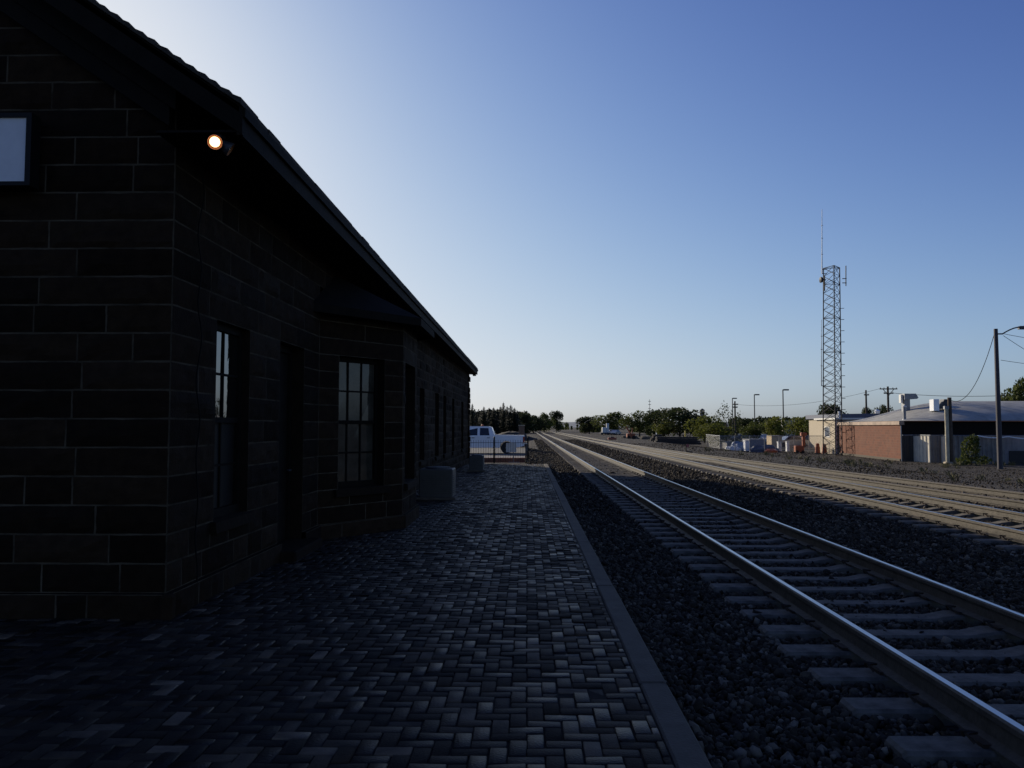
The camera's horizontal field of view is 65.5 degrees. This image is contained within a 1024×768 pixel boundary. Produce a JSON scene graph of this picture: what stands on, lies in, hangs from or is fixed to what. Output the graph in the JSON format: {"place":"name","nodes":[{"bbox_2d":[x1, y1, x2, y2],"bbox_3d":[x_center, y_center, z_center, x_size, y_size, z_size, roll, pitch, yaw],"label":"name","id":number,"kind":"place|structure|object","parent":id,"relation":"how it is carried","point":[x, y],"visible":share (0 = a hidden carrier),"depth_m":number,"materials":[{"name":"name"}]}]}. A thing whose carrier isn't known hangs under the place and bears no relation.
{"place":"outdoors","nodes":[
{"label":"outdoors","id":0,"kind":"place"},
{"bbox_2d":[0,464,674,767],"bbox_3d":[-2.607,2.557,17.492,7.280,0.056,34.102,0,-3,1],"label":"platform paving","id":1,"kind":"structure","parent":0,"point":[40,730],"depth_m":5.35,"materials":[{"name":"brick"}]},
{"bbox_2d":[416,466,457,500],"bbox_3d":[-1.671,2.222,17.917,0.863,0.748,0.870,0,-3,1],"label":"condenser unit","id":2,"kind":"object","parent":1,"relation":"on","point":[437,482],"visible":0.97,"depth_m":17.54,"materials":[{"name":"grey metal"}]},
{"bbox_2d":[467,454,485,471],"bbox_3d":[-1.276,2.861,28.868,0.625,0.649,0.820,0,-3,1],"label":"condenser unit","id":3,"kind":"object","parent":1,"relation":"on","point":[476,462],"visible":0.98,"depth_m":28.51,"materials":[{"name":"metal"}]},
{"bbox_2d":[470,448,531,458],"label":"road","id":4,"kind":"structure","parent":0,"point":[499,453],"depth_m":55.92,"materials":[{"name":"asphalt"}]},
{"bbox_2d":[470,424,524,453],"bbox_3d":[-2.003,3.901,56.819,6.040,2.050,2.235,0,-3,1],"label":"pickup truck","id":5,"kind":"object","parent":4,"relation":"on","point":[482,432],"visible":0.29,"depth_m":55.91,"materials":[{"name":"white paint"}]},
{"bbox_2d":[96,0,1023,421],"label":"sky","id":6,"kind":"structure","parent":0,"point":[606,206],"materials":[{"name":"blue"}]},
{"bbox_2d":[555,422,727,427],"bbox_3d":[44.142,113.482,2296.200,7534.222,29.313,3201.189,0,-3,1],"label":"hills","id":7,"kind":"structure","parent":0,"point":[573,424],"depth_m":2944.02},
{"bbox_2d":[484,427,1023,766],"bbox_3d":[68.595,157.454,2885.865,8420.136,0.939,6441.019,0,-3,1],"label":"ground","id":8,"kind":"structure","parent":0,"point":[594,435],"depth_m":48.53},
{"bbox_2d":[0,0,477,620],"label":"station depot","id":9,"kind":"structure","parent":8,"relation":"on","point":[336,368],"depth_m":6.95,"materials":[{"name":"brick"}]},
{"bbox_2d":[0,112,40,189],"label":"station sign","id":10,"kind":"object","parent":9,"relation":"attached to","point":[20,134],"visible":1,"depth_m":6.75,"materials":[{"name":"white metal"}]},
{"bbox_2d":[207,134,234,155],"bbox_3d":[-2.424,-2.014,6.645,0.204,0.199,0.186,1,-3,-11],"label":"flood lamp","id":11,"kind":"object","parent":9,"relation":"attached to","point":[216,141],"visible":1,"depth_m":6.61,"materials":[{"name":"metal"}]},
{"bbox_2d":[210,322,255,533],"bbox_3d":[-2.939,0.426,8.198,0.284,2.070,1.064,0,-3,1],"label":"window","id":12,"kind":"structure","parent":9,"relation":"in","point":[229,339],"depth_m":8.35,"materials":[{"name":"glass"}]},
{"bbox_2d":[277,345,292,541],"bbox_3d":[-2.985,0.822,10.152,0.144,2.650,1.001,0,-3,1],"label":"door","id":13,"kind":"structure","parent":9,"relation":"in","point":[285,403],"depth_m":10.50,"materials":[{"name":"paint"}]},
{"bbox_2d":[334,357,390,496],"bbox_3d":[-2.332,0.636,12.099,0.300,2.070,1.075,-2,-4,37],"label":"window","id":14,"kind":"structure","parent":9,"relation":"in","point":[358,378],"depth_m":12.21,"materials":[{"name":"glass"}]},
{"bbox_2d":[404,367,418,489],"bbox_3d":[-1.810,0.712,13.518,0.300,2.070,1.283,0,-3,1],"label":"window","id":15,"kind":"structure","parent":9,"relation":"in","point":[410,484],"depth_m":13.99,"materials":[{"name":"paint"}]},
{"bbox_2d":[419,460,426,465],"bbox_3d":[-2.518,1.146,21.573,0.313,2.070,1.064,0,-3,1],"label":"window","id":16,"kind":"structure","parent":9,"relation":"in","point":[423,462],"depth_m":21.38,"materials":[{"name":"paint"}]},
{"bbox_2d":[470,404,477,425],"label":"conifer","id":17,"kind":"object","parent":8,"relation":"on","point":[472,414],"visible":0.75,"depth_m":204.90,"materials":[{"name":"green plant"}]},
{"bbox_2d":[478,407,488,425],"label":"conifer","id":18,"kind":"object","parent":8,"relation":"on","point":[483,419],"visible":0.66,"depth_m":214.66,"materials":[{"name":"green plant"}]},
{"bbox_2d":[489,408,500,432],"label":"conifer","id":19,"kind":"object","parent":8,"relation":"on","point":[493,420],"visible":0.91,"depth_m":221.94,"materials":[{"name":"green plant"}]},
{"bbox_2d":[491,409,503,433],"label":"conifer","id":20,"kind":"object","parent":8,"relation":"on","point":[499,420],"visible":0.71,"depth_m":231.01,"materials":[{"name":"plant"}]},
{"bbox_2d":[470,437,528,462],"bbox_3d":[-0.921,3.139,37.710,3.439,1.300,0.090,0,-3,1],"label":"picket fence","id":21,"kind":"object","parent":8,"relation":"on","point":[494,442],"visible":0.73,"depth_m":37.69,"materials":[{"name":"black metal"}]},
{"bbox_2d":[498,407,502,432],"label":"conifer","id":22,"kind":"object","parent":8,"relation":"on","point":[499,410],"visible":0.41,"depth_m":245.19,"materials":[{"name":"plant"}]},
{"bbox_2d":[469,408,532,432],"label":"wood","id":23,"kind":"object","parent":8,"relation":"on","point":[485,411],"visible":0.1,"depth_m":265.18,"materials":[{"name":"green plant"}]},
{"bbox_2d":[499,402,507,431],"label":"conifer","id":24,"kind":"object","parent":8,"relation":"on","point":[503,414],"visible":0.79,"depth_m":234.65,"materials":[{"name":"plant"}]},
{"bbox_2d":[484,458,524,462],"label":"red kerb","id":25,"kind":"structure","parent":8,"relation":"on","point":[498,460],"depth_m":40.47,"materials":[{"name":"paint"}]},
{"bbox_2d":[505,407,509,429],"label":"conifer","id":26,"kind":"object","parent":8,"relation":"on","point":[507,410],"visible":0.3,"depth_m":248.08,"materials":[{"name":"plant"}]},
{"bbox_2d":[502,406,515,431],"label":"conifer","id":27,"kind":"object","parent":8,"relation":"on","point":[509,418],"visible":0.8,"depth_m":231.88,"materials":[{"name":"plant"}]},
{"bbox_2d":[506,443,518,462],"bbox_3d":[0.038,3.448,39.893,0.670,0.980,0.068,0,-3,1],"label":"placard stand","id":28,"kind":"object","parent":8,"relation":"on","point":[512,447],"visible":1,"depth_m":39.87,"materials":[{"name":"white paint"}]},
{"bbox_2d":[509,407,518,431],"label":"conifer","id":29,"kind":"object","parent":8,"relation":"on","point":[514,425],"visible":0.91,"depth_m":229.91,"materials":[{"name":"plant"}]},
{"bbox_2d":[498,431,536,440],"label":"spoil mound","id":30,"kind":"object","parent":8,"relation":"on","point":[514,433],"visible":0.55,"depth_m":108.79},
{"bbox_2d":[516,410,524,432],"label":"conifer","id":31,"kind":"object","parent":8,"relation":"on","point":[518,418],"visible":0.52,"depth_m":238.96,"materials":[{"name":"plant"}]},
{"bbox_2d":[518,425,524,446],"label":"relay cabinet","id":32,"kind":"object","parent":8,"relation":"on","point":[521,429],"visible":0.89,"depth_m":74.61,"materials":[{"name":"grey metal"}]},
{"bbox_2d":[518,412,536,433],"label":"tree","id":33,"kind":"object","parent":8,"relation":"on","point":[525,417],"visible":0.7,"depth_m":248.43,"materials":[{"name":"green plant"}]},
{"bbox_2d":[529,415,546,432],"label":"tree","id":34,"kind":"object","parent":8,"relation":"on","point":[536,424],"visible":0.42,"depth_m":269.09,"materials":[{"name":"green plant"}]},
{"bbox_2d":[531,418,548,432],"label":"tree","id":35,"kind":"object","parent":8,"relation":"on","point":[542,427],"visible":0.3,"depth_m":298.14,"materials":[{"name":"green plant"}]},
{"bbox_2d":[540,412,555,431],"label":"tree","id":36,"kind":"object","parent":8,"relation":"on","point":[550,421],"visible":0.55,"depth_m":329.12,"materials":[{"name":"green plant"}]},
{"bbox_2d":[549,410,563,431],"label":"tree","id":37,"kind":"object","parent":8,"relation":"on","point":[557,414],"visible":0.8,"depth_m":348.15,"materials":[{"name":"green plant"}]},
{"bbox_2d":[560,422,603,429],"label":"wood","id":38,"kind":"object","parent":8,"relation":"on","point":[566,427],"visible":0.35,"depth_m":587.16,"materials":[{"name":"green plant"}]},
{"bbox_2d":[575,416,599,433],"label":"tree","id":39,"kind":"object","parent":8,"relation":"on","point":[587,427],"visible":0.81,"depth_m":260.21,"materials":[{"name":"green plant"}]},
{"bbox_2d":[600,423,610,434],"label":"work train car","id":40,"kind":"object","parent":8,"relation":"on","point":[605,430],"visible":1,"depth_m":233.28,"materials":[{"name":"white paint"}]},
{"bbox_2d":[589,411,627,429],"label":"tree","id":41,"kind":"object","parent":8,"relation":"on","point":[612,419],"visible":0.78,"depth_m":248.13,"materials":[{"name":"green plant"}]},
{"bbox_2d":[610,430,620,434],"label":"parked car","id":42,"kind":"object","parent":8,"relation":"on","point":[615,432],"visible":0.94,"depth_m":236.08,"materials":[{"name":"silver metal"}]},
{"bbox_2d":[544,464,711,767],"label":"platform kerb","id":43,"kind":"structure","parent":8,"relation":"on","point":[683,746],"depth_m":5.25,"materials":[{"name":"concrete"}]},
{"bbox_2d":[626,427,635,438],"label":"orange crane","id":44,"kind":"object","parent":8,"relation":"on","point":[630,435],"visible":0.95,"depth_m":156.57,"materials":[{"name":"paint"}]},
{"bbox_2d":[618,410,652,436],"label":"tree","id":45,"kind":"object","parent":8,"relation":"on","point":[636,418],"visible":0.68,"depth_m":203.17,"materials":[{"name":"green plant"}]},
{"bbox_2d":[640,436,651,438],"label":"tie stack","id":46,"kind":"object","parent":8,"relation":"on","point":[645,437],"visible":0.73,"depth_m":164.36,"materials":[{"name":"wood"}]},
{"bbox_2d":[579,421,725,432],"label":"wood","id":47,"kind":"object","parent":8,"relation":"on","point":[600,428],"visible":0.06,"depth_m":319.75,"materials":[{"name":"green plant"}]},
{"bbox_2d":[649,434,663,440],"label":"tie stack","id":48,"kind":"object","parent":8,"relation":"on","point":[654,436],"visible":0.45,"depth_m":111.75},
{"bbox_2d":[642,409,671,435],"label":"tree","id":49,"kind":"object","parent":8,"relation":"on","point":[649,429],"visible":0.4,"depth_m":193.17,"materials":[{"name":"green plant"}]},
{"bbox_2d":[651,421,677,436],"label":"tree","id":50,"kind":"object","parent":8,"relation":"on","point":[662,430],"visible":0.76,"depth_m":150.84,"materials":[{"name":"green plant"}]},
{"bbox_2d":[652,437,700,444],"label":"tie stack","id":51,"kind":"object","parent":8,"relation":"on","point":[685,440],"visible":0.77,"depth_m":91.62,"materials":[{"name":"wood"}]},
{"bbox_2d":[650,407,707,436],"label":"tree","id":52,"kind":"object","parent":8,"relation":"on","point":[678,414],"visible":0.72,"depth_m":147.33,"materials":[{"name":"green plant"}]},
{"bbox_2d":[683,415,722,442],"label":"tree","id":53,"kind":"object","parent":8,"relation":"on","point":[702,420],"visible":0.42,"depth_m":131.39,"materials":[{"name":"green plant"}]},
{"bbox_2d":[692,423,734,445],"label":"shrub","id":54,"kind":"object","parent":8,"relation":"on","point":[712,429],"visible":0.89,"depth_m":110.77,"materials":[{"name":"green plant"}]},
{"bbox_2d":[705,400,741,441],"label":"tree","id":55,"kind":"object","parent":8,"relation":"on","point":[726,424],"visible":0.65,"depth_m":119.13,"materials":[{"name":"green plant"}]},
{"bbox_2d":[723,442,731,448],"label":"equipment box","id":56,"kind":"object","parent":8,"relation":"on","point":[725,444],"visible":0.44,"depth_m":87.54,"materials":[{"name":"grey metal"}]},
{"bbox_2d":[725,446,740,450],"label":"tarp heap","id":57,"kind":"object","parent":8,"relation":"on","point":[735,448],"visible":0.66,"depth_m":82.84,"materials":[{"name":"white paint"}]},
{"bbox_2d":[732,401,737,440],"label":"utility pole","id":58,"kind":"object","parent":8,"relation":"on","point":[734,404],"visible":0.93,"depth_m":139.05,"materials":[{"name":"wood"}]},
{"bbox_2d":[749,389,876,405],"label":"overhead wire","id":59,"kind":"object","parent":58,"relation":"attached to","point":[812,402],"visible":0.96,"depth_m":121.58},
{"bbox_2d":[731,441,742,449],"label":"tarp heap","id":60,"kind":"object","parent":8,"relation":"on","point":[739,444],"visible":0.38,"depth_m":84.73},
{"bbox_2d":[730,433,748,441],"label":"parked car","id":61,"kind":"object","parent":8,"relation":"on","point":[737,437],"visible":0.3,"depth_m":138.06,"materials":[{"name":"metal"}]},
{"bbox_2d":[732,418,750,434],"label":"tree","id":62,"kind":"object","parent":8,"relation":"on","point":[744,422],"visible":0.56,"depth_m":163.15,"materials":[{"name":"green plant"}]},
{"bbox_2d":[743,440,748,451],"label":"utility cabinet","id":63,"kind":"object","parent":8,"relation":"on","point":[745,444],"visible":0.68,"depth_m":83.33,"materials":[{"name":"metal"}]},
{"bbox_2d":[738,421,762,438],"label":"tree","id":64,"kind":"object","parent":8,"relation":"on","point":[751,430],"visible":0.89,"depth_m":122.14,"materials":[{"name":"green plant"}]},
{"bbox_2d":[742,439,763,447],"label":"storage container","id":65,"kind":"object","parent":8,"relation":"on","point":[753,442],"visible":0.29,"depth_m":89.27,"materials":[{"name":"blue metal"}]},
{"bbox_2d":[754,394,759,424],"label":"parking lot lamp","id":66,"kind":"object","parent":8,"relation":"on","point":[754,406],"visible":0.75,"depth_m":151.04,"materials":[{"name":"metal"}]},
{"bbox_2d":[706,434,822,450],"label":"chain link fence","id":67,"kind":"object","parent":8,"relation":"on","point":[764,441],"visible":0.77,"depth_m":79.34,"materials":[{"name":"grey"}]},
{"bbox_2d":[759,419,770,442],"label":"tree","id":68,"kind":"object","parent":8,"relation":"on","point":[762,426],"visible":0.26,"depth_m":126.91,"materials":[{"name":"green plant"}]},
{"bbox_2d":[750,445,779,452],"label":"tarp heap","id":69,"kind":"object","parent":8,"relation":"on","point":[757,450],"visible":0.67,"depth_m":81.77,"materials":[{"name":"plastic"}]},
{"bbox_2d":[728,416,808,434],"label":"wood","id":70,"kind":"object","parent":8,"relation":"on","point":[761,419],"visible":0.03,"depth_m":237.78,"materials":[{"name":"green plant"}]},
{"bbox_2d":[763,448,777,452],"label":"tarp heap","id":71,"kind":"object","parent":8,"relation":"on","point":[774,450],"visible":0.86,"depth_m":80.82,"materials":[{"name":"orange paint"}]},
{"bbox_2d":[766,435,781,447],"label":"plywood crate","id":72,"kind":"object","parent":8,"relation":"on","point":[774,440],"visible":0.63,"depth_m":94.21,"materials":[{"name":"wood"}]},
{"bbox_2d":[525,439,1023,767],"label":"ballast stones","id":73,"kind":"object","parent":8,"relation":"on","point":[816,712],"visible":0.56,"depth_m":7.50,"materials":[{"name":"gravel"}]},
{"bbox_2d":[764,416,787,436],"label":"tree","id":74,"kind":"object","parent":8,"relation":"on","point":[775,425],"visible":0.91,"depth_m":116.10,"materials":[{"name":"green plant"}]},
{"bbox_2d":[534,431,1023,767],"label":"railway track","id":75,"kind":"structure","parent":8,"relation":"on","point":[994,733],"depth_m":7.21,"materials":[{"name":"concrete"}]},
{"bbox_2d":[547,430,1023,554],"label":"railway track","id":76,"kind":"structure","parent":8,"relation":"on","point":[991,532],"depth_m":17.65,"materials":[{"name":"metal"}]},
{"bbox_2d":[782,389,788,418],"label":"parking lot lamp","id":77,"kind":"object","parent":8,"relation":"on","point":[783,399],"visible":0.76,"depth_m":131.14,"materials":[{"name":"metal"}]},
{"bbox_2d":[782,420,805,435],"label":"grey roof house","id":78,"kind":"structure","parent":8,"relation":"on","point":[790,430],"depth_m":188.39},
{"bbox_2d":[782,436,808,446],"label":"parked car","id":79,"kind":"object","parent":8,"relation":"on","point":[797,439],"visible":0.43,"depth_m":102.29,"materials":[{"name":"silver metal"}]},
{"bbox_2d":[783,417,808,435],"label":"tree","id":80,"kind":"object","parent":8,"relation":"on","point":[797,422],"visible":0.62,"depth_m":124.87,"materials":[{"name":"green plant"}]},
{"bbox_2d":[793,432,806,452],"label":"orange hoist","id":81,"kind":"object","parent":8,"relation":"on","point":[798,449],"visible":0.97,"depth_m":78.11,"materials":[{"name":"paint"}]},
{"bbox_2d":[801,420,808,434],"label":"tree","id":82,"kind":"object","parent":8,"relation":"on","point":[805,428],"visible":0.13,"depth_m":121.10,"materials":[{"name":"green plant"}]},
{"bbox_2d":[602,442,1023,511],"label":"railway siding","id":83,"kind":"object","parent":8,"relation":"on","point":[989,501],"visible":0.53,"depth_m":22.96,"materials":[{"name":"metal"}]},
{"bbox_2d":[814,443,820,453],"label":"traffic barrel","id":84,"kind":"object","parent":8,"relation":"on","point":[817,448],"visible":0.98,"depth_m":77.64,"materials":[{"name":"orange paint"}]},
{"bbox_2d":[821,444,826,453],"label":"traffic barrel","id":85,"kind":"object","parent":8,"relation":"on","point":[825,450],"visible":0.64,"depth_m":75.55,"materials":[{"name":"orange paint"}]},
{"bbox_2d":[816,403,848,414],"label":"tree","id":86,"kind":"object","parent":8,"relation":"on","point":[829,411],"visible":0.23,"depth_m":126.05,"materials":[{"name":"green plant"}]},
{"bbox_2d":[819,225,846,454],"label":"radio tower","id":87,"kind":"structure","parent":8,"relation":"on","point":[822,279],"depth_m":73.79,"materials":[{"name":"metal"}]},
{"bbox_2d":[814,418,863,453],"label":"cream shed","id":88,"kind":"structure","parent":8,"relation":"on","point":[820,431],"depth_m":77.35,"materials":[{"name":"white paint"}]},
{"bbox_2d":[824,426,829,436],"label":"window","id":89,"kind":"structure","parent":88,"relation":"in","point":[828,428],"depth_m":77.81,"materials":[{"name":"glass"}]},
{"bbox_2d":[806,411,879,447],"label":"blue roof building","id":90,"kind":"structure","parent":8,"relation":"on","point":[813,428],"depth_m":98.53,"materials":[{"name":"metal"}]},
{"bbox_2d":[704,446,1023,483],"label":"dry weeds","id":91,"kind":"object","parent":8,"relation":"on","point":[847,462],"visible":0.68,"depth_m":42.77,"materials":[{"name":"plant"}]},
{"bbox_2d":[864,390,868,413],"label":"utility pole","id":92,"kind":"object","parent":8,"relation":"on","point":[865,394],"visible":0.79,"depth_m":128.88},
{"bbox_2d":[861,407,872,413],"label":"tree","id":93,"kind":"object","parent":8,"relation":"on","point":[869,411],"visible":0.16,"depth_m":167.98,"materials":[{"name":"green plant"}]},
{"bbox_2d":[872,404,893,413],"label":"tree","id":94,"kind":"object","parent":8,"relation":"on","point":[883,409],"visible":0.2,"depth_m":167.78,"materials":[{"name":"green plant"}]},
{"bbox_2d":[879,386,896,411],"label":"utility pole","id":95,"kind":"object","parent":8,"relation":"on","point":[888,394],"visible":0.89,"depth_m":108.93,"materials":[{"name":"wood"}]},
{"bbox_2d":[896,393,1023,396],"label":"overhead wire","id":96,"kind":"object","parent":95,"relation":"attached to","point":[964,396],"visible":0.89,"depth_m":104.70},
{"bbox_2d":[837,401,1023,460],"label":"brick warehouse","id":97,"kind":"structure","parent":8,"relation":"on","point":[877,437],"depth_m":62.34,"materials":[{"name":"brick"}]},
{"bbox_2d":[902,405,906,419],"bbox_3d":[30.504,2.279,61.893,0.380,1.259,0.361,0,-3,1],"label":"flue pipe","id":98,"kind":"object","parent":97,"relation":"on","point":[904,411],"visible":0.88,"depth_m":61.81,"materials":[{"name":"metal"}]},
{"bbox_2d":[899,394,917,411],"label":"roof duct","id":99,"kind":"object","parent":97,"relation":"on","point":[904,399],"visible":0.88,"depth_m":66.08,"materials":[{"name":"metal"}]},
{"bbox_2d":[929,399,946,412],"bbox_3d":[33.917,1.764,62.856,1.850,1.110,0.700,0,-3,1],"label":"swamp cooler","id":100,"kind":"object","parent":97,"relation":"on","point":[936,404],"visible":0.67,"depth_m":62.54,"materials":[{"name":"white paint"}]},
{"bbox_2d":[943,397,953,463],"bbox_3d":[31.000,3.401,56.594,0.640,4.890,0.440,0,-3,1],"label":"utility pole","id":101,"kind":"object","parent":8,"relation":"on","point":[948,435],"visible":0.83,"depth_m":56.49,"materials":[{"name":"metal"}]},
{"bbox_2d":[900,426,1023,463],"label":"sheet metal fence","id":102,"kind":"object","parent":8,"relation":"on","point":[924,448],"visible":0.49,"depth_m":57.86,"materials":[{"name":"metal"}]},
{"bbox_2d":[978,435,1023,438],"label":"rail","id":103,"kind":"object","parent":102,"relation":"attached to","point":[1002,437],"visible":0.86,"depth_m":55.93,"materials":[{"name":"metal"}]},
{"bbox_2d":[1009,451,1023,462],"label":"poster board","id":104,"kind":"object","parent":102,"relation":"attached to","point":[1017,456],"visible":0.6,"depth_m":55.99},
{"bbox_2d":[955,434,991,464],"bbox_3d":[31.050,4.447,53.749,2.348,2.224,1.133,0,-3,1],"label":"bush","id":105,"kind":"object","parent":8,"relation":"on","point":[972,440],"visible":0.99,"depth_m":53.60,"materials":[{"name":"green plant"}]},
{"bbox_2d":[994,326,1023,468],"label":"street lamp","id":106,"kind":"object","parent":8,"relation":"on","point":[998,415],"visible":0.94,"depth_m":49.37,"materials":[{"name":"metal"}]},
{"bbox_2d":[951,336,993,401],"bbox_3d":[30.668,-0.907,53.191,0.036,4.004,7.392,-1,-3,9],"label":"overhead wire","id":107,"kind":"object","parent":106,"relation":"attached to","point":[980,373],"visible":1,"depth_m":51.54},
{"bbox_2d":[1001,376,1023,400],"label":"tree","id":108,"kind":"object","parent":8,"relation":"on","point":[1017,393],"visible":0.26,"depth_m":103.51,"materials":[{"name":"green plant"}]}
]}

